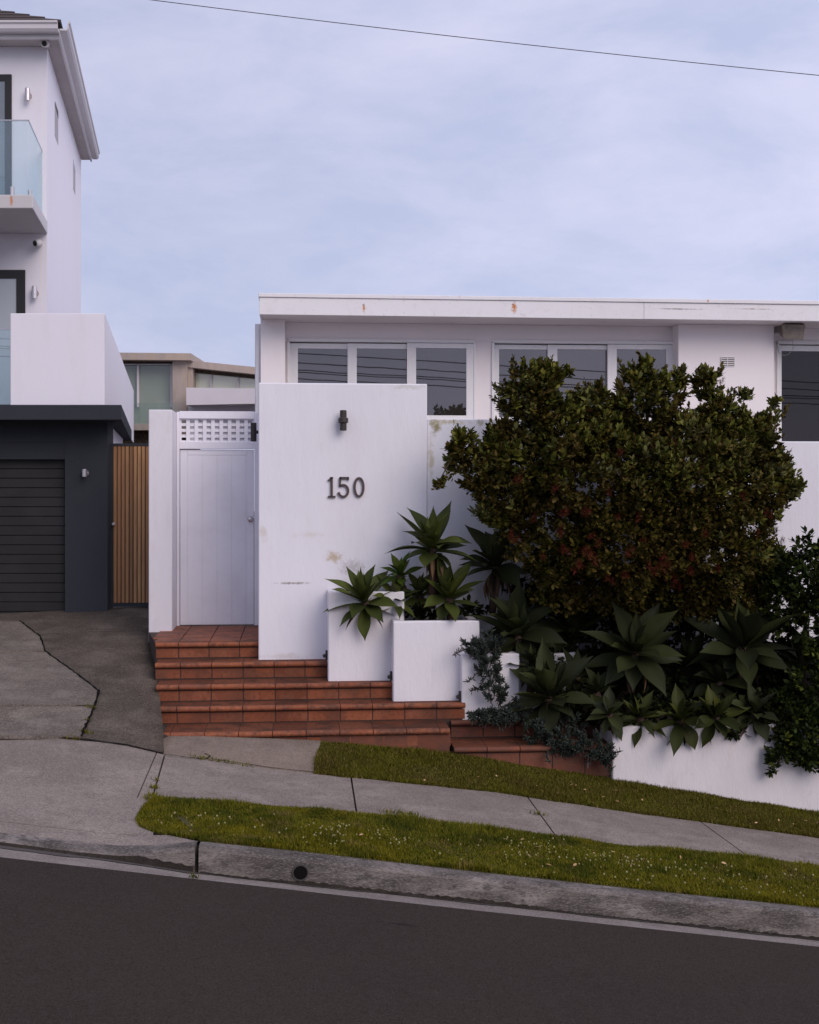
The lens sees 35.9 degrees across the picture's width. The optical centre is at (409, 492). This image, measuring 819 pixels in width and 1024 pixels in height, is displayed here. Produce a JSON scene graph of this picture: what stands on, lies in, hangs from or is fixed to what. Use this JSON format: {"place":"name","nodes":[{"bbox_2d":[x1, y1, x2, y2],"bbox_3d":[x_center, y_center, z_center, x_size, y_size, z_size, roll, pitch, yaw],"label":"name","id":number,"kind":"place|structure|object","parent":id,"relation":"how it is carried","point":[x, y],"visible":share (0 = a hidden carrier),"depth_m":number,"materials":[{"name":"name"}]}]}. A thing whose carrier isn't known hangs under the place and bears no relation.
{"place":"outdoors","nodes":[
{"label":"outdoors","id":0,"kind":"place"},
{"bbox_2d":[0,607,163,752],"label":"driveway","id":1,"kind":"structure","parent":0,"point":[114,665],"depth_m":12.93,"materials":[{"name":"grey concrete"}]},
{"bbox_2d":[0,621,96,739],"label":"driveway slab","id":2,"kind":"structure","parent":1,"relation":"attached to","point":[42,694],"depth_m":11.71,"materials":[{"name":"concrete"}]},
{"bbox_2d":[19,620,163,753],"bbox_3d":[-3.373,1.835,12.495,2.291,0.683,4.764,0,0,-5],"label":"driveway crack","id":3,"kind":"object","parent":1,"relation":"on","point":[88,717],"visible":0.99,"depth_m":11.49,"materials":[{"name":"grey concrete"}]},
{"bbox_2d":[162,736,320,772],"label":"apron slab","id":4,"kind":"structure","parent":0,"point":[296,755],"depth_m":11.01,"materials":[{"name":"concrete"}]},
{"bbox_2d":[165,753,312,771],"bbox_3d":[-1.429,2.267,10.672,1.228,0.182,0.232,0,0,-5],"label":"apron crack","id":5,"kind":"object","parent":4,"relation":"on","point":[239,762],"visible":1,"depth_m":10.65,"materials":[{"name":"grey concrete"}]},
{"bbox_2d":[0,857,818,1023],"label":"road","id":6,"kind":"structure","parent":0,"point":[83,945],"depth_m":6.66,"materials":[{"name":"grey asphalt"}]},
{"bbox_2d":[0,739,818,864],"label":"footpath","id":7,"kind":"structure","parent":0,"point":[81,790],"depth_m":9.85,"materials":[{"name":"concrete"}]},
{"bbox_2d":[47,702,818,878],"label":"weeds","id":8,"kind":"object","parent":7,"relation":"on","point":[203,757],"visible":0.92,"depth_m":9.69,"materials":[{"name":"green plant"}]},
{"bbox_2d":[0,0,818,449],"label":"sky","id":9,"kind":"structure","parent":0,"point":[243,155],"materials":[{"name":"blue"}]},
{"bbox_2d":[385,500,477,608],"bbox_3d":[0.194,0.612,12.394,0.924,1.070,0.714,0,0,-5],"label":"agave","id":10,"kind":"object","parent":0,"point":[429,533],"visible":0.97,"depth_m":12.38,"materials":[{"name":"green plant"}]},
{"bbox_2d":[81,607,816,946],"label":"ground","id":11,"kind":"structure","parent":0,"point":[163,761],"depth_m":10.00,"materials":[{"name":"grey concrete"}]},
{"bbox_2d":[0,10,133,612],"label":"neighbour building","id":12,"kind":"structure","parent":11,"relation":"on","point":[66,403],"depth_m":15.42,"materials":[{"name":"paint"}]},
{"bbox_2d":[0,74,11,194],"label":"balcony door","id":13,"kind":"structure","parent":12,"relation":"in","point":[5,79],"depth_m":16.18,"materials":[{"name":"glass"}]},
{"bbox_2d":[0,270,24,404],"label":"terrace door","id":14,"kind":"structure","parent":12,"relation":"in","point":[12,282],"depth_m":16.19,"materials":[{"name":"glass"}]},
{"bbox_2d":[25,87,31,101],"bbox_3d":[-4.869,-5.076,16.152,0.081,0.165,0.106,0,0,-5],"label":"wall light","id":15,"kind":"object","parent":12,"relation":"attached to","point":[28,95],"visible":1,"depth_m":16.11,"materials":[{"name":"metal"}]},
{"bbox_2d":[0,460,64,612],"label":"garage door","id":16,"kind":"structure","parent":12,"relation":"in","point":[32,492],"depth_m":15.42,"materials":[{"name":"paint"}]},
{"bbox_2d":[32,286,38,298],"bbox_3d":[-4.781,-2.551,16.151,0.081,0.165,0.106,0,0,-5],"label":"wall light","id":17,"kind":"object","parent":12,"relation":"attached to","point":[35,293],"visible":1,"depth_m":16.10,"materials":[{"name":"metal"}]},
{"bbox_2d":[33,239,42,246],"bbox_3d":[-4.727,-3.169,16.105,0.124,0.113,0.214,0,0,-5],"label":"security camera","id":18,"kind":"object","parent":12,"relation":"attached to","point":[37,243],"visible":1,"depth_m":16.03,"materials":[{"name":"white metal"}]},
{"bbox_2d":[41,40,50,48],"bbox_3d":[-4.617,-5.686,16.060,0.107,0.116,0.206,0,0,-5],"label":"security camera","id":19,"kind":"object","parent":12,"relation":"attached to","point":[45,43],"visible":1,"depth_m":15.97,"materials":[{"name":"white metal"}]},
{"bbox_2d":[55,108,57,143],"bbox_3d":[-4.865,-5.082,17.414,0.010,0.465,0.471,0,0,-10],"label":"side window","id":20,"kind":"structure","parent":12,"relation":"in","point":[56,117],"depth_m":17.40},
{"bbox_2d":[73,164,74,192],"bbox_3d":[-5.386,-5.061,20.302,0.010,0.472,0.394,0,0,-10],"label":"side window","id":21,"kind":"structure","parent":12,"relation":"in","point":[73,164],"depth_m":20.14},
{"bbox_2d":[82,469,88,476],"bbox_3d":[-3.911,-0.235,15.253,0.081,0.100,0.104,0,0,-5],"label":"wall light","id":22,"kind":"object","parent":12,"relation":"attached to","point":[85,472],"visible":1,"depth_m":15.21,"materials":[{"name":"metal"}]},
{"bbox_2d":[110,443,148,608],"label":"timber gate","id":23,"kind":"structure","parent":12,"relation":"attached to","point":[129,524],"depth_m":15.46,"materials":[{"name":"brown wood"}]},
{"bbox_2d":[120,353,254,449],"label":"concrete house","id":24,"kind":"structure","parent":11,"relation":"on","point":[176,382],"depth_m":27.30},
{"bbox_2d":[149,625,610,777],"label":"tiled steps","id":25,"kind":"structure","parent":11,"relation":"on","point":[218,681],"depth_m":12.03,"materials":[{"name":"tile"}]},
{"bbox_2d":[149,410,176,631],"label":"gate pillar","id":26,"kind":"structure","parent":25,"relation":"on","point":[162,520],"depth_m":13.81,"materials":[{"name":"paint"}]},
{"bbox_2d":[177,411,257,625],"bbox_3d":[-2.102,0.295,14.364,1.072,2.433,0.136,0,0,-5],"label":"frame","id":27,"kind":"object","parent":26,"relation":"attached to","point":[217,537],"depth_m":14.37,"materials":[{"name":"paint"}]},
{"bbox_2d":[180,450,253,624],"bbox_3d":[-2.184,0.508,14.351,0.829,1.987,0.124,0,0,-5],"label":"door","id":28,"kind":"structure","parent":27,"relation":"in","point":[217,486],"depth_m":14.37,"materials":[{"name":"paint"}]},
{"bbox_2d":[258,383,426,659],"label":"street wall","id":29,"kind":"structure","parent":25,"relation":"on","point":[312,537],"depth_m":12.74,"materials":[{"name":"paint"}]},
{"bbox_2d":[251,423,257,441],"bbox_3d":[-1.637,-0.643,13.458,0.109,0.200,0.080,0,0,-5],"label":"wall light","id":30,"kind":"object","parent":29,"relation":"attached to","point":[254,431],"visible":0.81,"depth_m":13.43,"materials":[{"name":"brown metal"}]},
{"bbox_2d":[328,477,335,497],"bbox_3d":[-0.784,-0.053,12.738,0.079,0.208,0.018,0,0,-5],"label":"house number","id":31,"kind":"object","parent":29,"relation":"attached to","point":[331,479],"visible":1,"depth_m":12.73,"materials":[{"name":"metal"}]},
{"bbox_2d":[338,410,347,430],"bbox_3d":[-0.666,-0.723,12.697,0.100,0.205,0.132,0,0,-5],"label":"wall light","id":32,"kind":"object","parent":29,"relation":"attached to","point":[343,420],"visible":1,"depth_m":12.65,"materials":[{"name":"grey metal"}]},
{"bbox_2d":[337,477,348,497],"bbox_3d":[-0.668,-0.053,12.748,0.122,0.210,0.018,0,0,-5],"label":"house number","id":33,"kind":"object","parent":29,"relation":"attached to","point":[346,486],"visible":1,"depth_m":12.74,"materials":[{"name":"metal"}]},
{"bbox_2d":[353,477,364,496],"bbox_3d":[-0.510,-0.054,12.762,0.113,0.205,0.018,0,0,-5],"label":"house number","id":34,"kind":"object","parent":29,"relation":"attached to","point":[363,486],"visible":1,"depth_m":12.75,"materials":[{"name":"metal"}]},
{"bbox_2d":[327,589,403,681],"bbox_3d":[-0.440,1.455,12.575,0.747,0.967,0.410,0,0,-5],"label":"planter","id":35,"kind":"object","parent":25,"relation":"on","point":[353,655],"visible":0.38,"depth_m":12.36,"materials":[{"name":"paint"}]},
{"bbox_2d":[323,650,327,659],"bbox_3d":[-0.836,1.608,12.525,0.052,0.090,0.040,0,0,-5],"label":"step light","id":36,"kind":"object","parent":35,"relation":"attached to","point":[325,655],"visible":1,"depth_m":12.51,"materials":[{"name":"grey metal"}]},
{"bbox_2d":[324,564,397,639],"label":"agave","id":37,"kind":"object","parent":35,"relation":"in","point":[362,587],"visible":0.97,"depth_m":12.26,"materials":[{"name":"green plant"}]},
{"bbox_2d":[380,552,422,589],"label":"agave","id":38,"kind":"object","parent":35,"relation":"in","point":[399,566],"visible":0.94,"depth_m":12.53,"materials":[{"name":"green plant"}]},
{"bbox_2d":[391,614,478,701],"bbox_3d":[0.230,1.669,12.505,0.838,0.865,0.670,0,0,-5],"label":"planter","id":39,"kind":"object","parent":25,"relation":"on","point":[425,664],"visible":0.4,"depth_m":12.17,"materials":[{"name":"paint"}]},
{"bbox_2d":[373,572,420,618],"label":"agave","id":40,"kind":"object","parent":39,"relation":"in","point":[395,586],"visible":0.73,"depth_m":12.42,"materials":[{"name":"green plant"}]},
{"bbox_2d":[403,572,429,619],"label":"agave","id":41,"kind":"object","parent":39,"relation":"in","point":[421,583],"visible":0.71,"depth_m":12.57,"materials":[{"name":"green plant"}]},
{"bbox_2d":[422,557,486,621],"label":"agave","id":42,"kind":"object","parent":39,"relation":"in","point":[446,586],"visible":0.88,"depth_m":12.32,"materials":[{"name":"green plant"}]},
{"bbox_2d":[460,650,518,719],"bbox_3d":[0.741,1.903,12.485,0.558,0.724,0.800,0,0,-5],"label":"planter","id":43,"kind":"object","parent":25,"relation":"on","point":[475,700],"visible":0.41,"depth_m":12.08,"materials":[{"name":"paint"}]},
{"bbox_2d":[452,627,509,706],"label":"trailing succulent","id":44,"kind":"object","parent":43,"relation":"in","point":[478,649],"visible":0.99,"depth_m":11.96,"materials":[{"name":"green plant"}]},
{"bbox_2d":[468,580,566,667],"bbox_3d":[1.123,1.283,12.286,1.030,0.892,0.858,0,0,-33],"label":"agave","id":45,"kind":"object","parent":43,"relation":"in","point":[519,623],"visible":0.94,"depth_m":12.22,"materials":[{"name":"green plant"}]},
{"bbox_2d":[465,695,534,732],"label":"trailing succulent","id":46,"kind":"object","parent":25,"relation":"on","point":[497,719],"visible":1,"depth_m":11.80,"materials":[{"name":"green plant"}]},
{"bbox_2d":[519,650,575,715],"bbox_3d":[1.305,2.003,12.625,0.637,0.864,0.620,0,0,-5],"label":"planter","id":47,"kind":"object","parent":25,"relation":"on","point":[524,686],"visible":0.09,"depth_m":12.31,"materials":[{"name":"paint"}]},
{"bbox_2d":[507,641,550,692],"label":"agave","id":48,"kind":"object","parent":47,"relation":"in","point":[526,669],"visible":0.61,"depth_m":12.08,"materials":[{"name":"green plant"}]},
{"bbox_2d":[557,647,597,705],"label":"agave","id":49,"kind":"object","parent":47,"relation":"in","point":[581,678],"visible":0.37,"depth_m":12.23,"materials":[{"name":"green plant"}]},
{"bbox_2d":[522,710,622,774],"bbox_3d":[1.509,2.308,11.713,0.928,0.567,0.415,0,0,9],"label":"trailing succulent","id":50,"kind":"object","parent":25,"relation":"on","point":[543,734],"visible":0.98,"depth_m":11.61,"materials":[{"name":"green plant"}]},
{"bbox_2d":[0,832,818,936],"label":"kerb","id":51,"kind":"structure","parent":11,"relation":"on","point":[255,862],"depth_m":8.10,"materials":[{"name":"concrete"}]},
{"bbox_2d":[292,864,308,880],"bbox_3d":[-0.688,2.396,7.978,0.104,0.104,0.025,0,0,-5],"label":"drain outlet","id":52,"kind":"object","parent":51,"relation":"attached to","point":[300,872],"visible":1,"depth_m":7.97,"materials":[{"name":"black plastic"}]},
{"bbox_2d":[0,842,818,940],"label":"kerb algae","id":53,"kind":"object","parent":51,"relation":"on","point":[151,862],"visible":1,"depth_m":7.99,"materials":[{"name":"grey concrete"}]},
{"bbox_2d":[0,848,818,946],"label":"gutter","id":54,"kind":"object","parent":11,"relation":"on","point":[57,859],"visible":1,"depth_m":7.88,"materials":[{"name":"concrete"}]},
{"bbox_2d":[0,845,813,939],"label":"gutter silt","id":55,"kind":"object","parent":54,"relation":"on","point":[39,851],"visible":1,"depth_m":7.87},
{"bbox_2d":[255,293,818,441],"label":"white house","id":56,"kind":"structure","parent":11,"relation":"on","point":[454,353],"depth_m":15.58,"materials":[{"name":"paint"}]},
{"bbox_2d":[287,338,475,418],"bbox_3d":[-0.338,-1.368,15.566,2.324,1.035,0.190,0,0,-5],"label":"window","id":57,"kind":"structure","parent":56,"relation":"in","point":[447,367],"depth_m":15.57,"materials":[{"name":"glass"}]},
{"bbox_2d":[491,339,672,419],"bbox_3d":[2.183,-1.366,15.791,2.352,1.056,0.190,0,0,-5],"label":"window","id":58,"kind":"structure","parent":56,"relation":"in","point":[591,359],"depth_m":15.77,"materials":[{"name":"glass"}]},
{"bbox_2d":[774,324,804,355],"bbox_3d":[4.713,-1.963,15.731,0.323,0.477,0.497,0,0,-5],"label":"floodlight","id":59,"kind":"object","parent":56,"relation":"attached to","point":[790,331],"visible":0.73,"depth_m":15.51,"materials":[{"name":"paint"}]},
{"bbox_2d":[776,341,818,441],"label":"window","id":60,"kind":"structure","parent":56,"relation":"in","point":[797,373],"depth_m":16.04,"materials":[{"name":"glass"}]},
{"bbox_2d":[427,419,818,648],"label":"garden wall","id":61,"kind":"structure","parent":11,"relation":"on","point":[802,511],"depth_m":12.90,"materials":[{"name":"paint"}]},
{"bbox_2d":[600,722,818,811],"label":"retaining wall","id":62,"kind":"structure","parent":11,"relation":"on","point":[720,766],"depth_m":11.75,"materials":[{"name":"paint"}]},
{"bbox_2d":[456,691,460,700],"bbox_3d":[0.468,1.948,12.119,0.052,0.090,0.040,0,0,-5],"label":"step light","id":63,"kind":"object","parent":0,"point":[458,696],"visible":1,"depth_m":12.10,"materials":[{"name":"grey metal"}]},
{"bbox_2d":[135,793,818,907],"bbox_3d":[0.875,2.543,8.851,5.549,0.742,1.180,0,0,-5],"label":"grass","id":64,"kind":"structure","parent":0,"point":[241,823],"depth_m":8.75,"materials":[{"name":"green plant"}]},
{"bbox_2d":[142,792,818,868],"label":"grass edge","id":65,"kind":"object","parent":64,"relation":"on","point":[316,806],"depth_m":9.34,"materials":[{"name":"green plant"}]},
{"bbox_2d":[151,812,814,899],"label":"clover flowers","id":66,"kind":"object","parent":64,"relation":"on","point":[627,857],"visible":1,"depth_m":8.69,"materials":[{"name":"white plant"}]},
{"bbox_2d":[153,0,818,75],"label":"overhead wire","id":67,"kind":"object","parent":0,"point":[486,40],"visible":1,"depth_m":13.00,"materials":[{"name":"black metal"}]},
{"bbox_2d":[460,524,526,612],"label":"agave","id":68,"kind":"object","parent":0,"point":[492,552],"visible":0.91,"depth_m":12.54,"materials":[{"name":"green plant"}]},
{"bbox_2d":[312,741,818,837],"bbox_3d":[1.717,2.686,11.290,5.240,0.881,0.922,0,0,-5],"label":"lawn grass","id":69,"kind":"structure","parent":0,"point":[554,785],"depth_m":11.19,"materials":[{"name":"green plant"}]},
{"bbox_2d":[360,770,817,873],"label":"fallen leaves","id":70,"kind":"object","parent":69,"relation":"on","point":[574,864],"visible":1,"depth_m":9.24,"materials":[{"name":"plant"}]},
{"bbox_2d":[614,779,814,812],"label":"wall foot grass","id":71,"kind":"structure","parent":69,"relation":"on","point":[738,799],"depth_m":11.71,"materials":[{"name":"green plant"}]},
{"bbox_2d":[576,648,818,722],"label":"garden soil","id":72,"kind":"structure","parent":0,"point":[671,681],"depth_m":12.48,"materials":[{"name":"black soil"}]},
{"bbox_2d":[497,637,596,737],"bbox_3d":[1.303,1.837,11.908,0.959,0.935,0.942,0,0,-5],"label":"agave","id":73,"kind":"object","parent":72,"relation":"on","point":[549,682],"visible":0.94,"depth_m":11.86,"materials":[{"name":"green plant"}]},
{"bbox_2d":[581,667,615,723],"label":"agave","id":74,"kind":"object","parent":72,"relation":"on","point":[595,690],"visible":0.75,"depth_m":11.98,"materials":[{"name":"green plant"}]},
{"bbox_2d":[404,576,800,744],"bbox_3d":[1.960,1.590,12.244,4.104,1.572,1.544,0,0,-5],"label":"understory shrub","id":75,"kind":"object","parent":72,"relation":"on","point":[775,679],"visible":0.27,"depth_m":12.36,"materials":[{"name":"green plant"}]},
{"bbox_2d":[585,686,631,740],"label":"agave","id":76,"kind":"object","parent":72,"relation":"on","point":[612,723],"visible":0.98,"depth_m":11.67,"materials":[{"name":"green plant"}]},
{"bbox_2d":[431,351,807,652],"bbox_3d":[2.059,0.281,12.156,3.717,3.345,1.458,0,0,-5],"label":"flowering bush","id":77,"kind":"object","parent":72,"relation":"on","point":[734,452],"visible":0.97,"depth_m":12.03,"materials":[{"name":"green plant"}]},
{"bbox_2d":[580,602,684,696],"bbox_3d":[2.163,1.481,12.012,0.908,0.914,0.954,0,0,-37],"label":"agave","id":78,"kind":"object","parent":72,"relation":"on","point":[642,650],"visible":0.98,"depth_m":11.98,"materials":[{"name":"green plant"}]},
{"bbox_2d":[622,690,667,747],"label":"agave","id":79,"kind":"object","parent":72,"relation":"on","point":[641,721],"visible":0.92,"depth_m":11.68,"materials":[{"name":"green plant"}]},
{"bbox_2d":[653,683,707,756],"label":"agave","id":80,"kind":"object","parent":72,"relation":"on","point":[683,731],"visible":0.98,"depth_m":11.69,"materials":[{"name":"green plant"}]},
{"bbox_2d":[660,632,714,698],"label":"agave","id":81,"kind":"object","parent":72,"relation":"on","point":[691,649],"visible":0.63,"depth_m":12.43,"materials":[{"name":"green plant"}]},
{"bbox_2d":[688,657,746,699],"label":"agave","id":82,"kind":"object","parent":72,"relation":"on","point":[717,675],"visible":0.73,"depth_m":12.18,"materials":[{"name":"green plant"}]},
{"bbox_2d":[686,685,749,747],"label":"agave","id":83,"kind":"object","parent":72,"relation":"on","point":[711,725],"visible":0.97,"depth_m":11.69,"materials":[{"name":"green plant"}]},
{"bbox_2d":[683,601,801,687],"bbox_3d":[3.188,1.484,12.156,1.019,0.916,1.032,0,0,-32],"label":"agave","id":84,"kind":"object","parent":72,"relation":"in","point":[742,632],"visible":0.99,"depth_m":12.07,"materials":[{"name":"green plant"}]},
{"bbox_2d":[731,683,780,741],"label":"agave","id":85,"kind":"object","parent":72,"relation":"on","point":[757,703],"visible":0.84,"depth_m":11.75,"materials":[{"name":"green plant"}]},
{"bbox_2d":[750,525,818,777],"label":"shrub","id":86,"kind":"object","parent":72,"relation":"on","point":[802,710],"visible":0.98,"depth_m":11.93,"materials":[{"name":"green plant"}]},
{"bbox_2d":[770,628,818,687],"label":"agave","id":87,"kind":"object","parent":72,"relation":"on","point":[793,659],"visible":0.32,"depth_m":12.37,"materials":[{"name":"green plant"}]}
]}

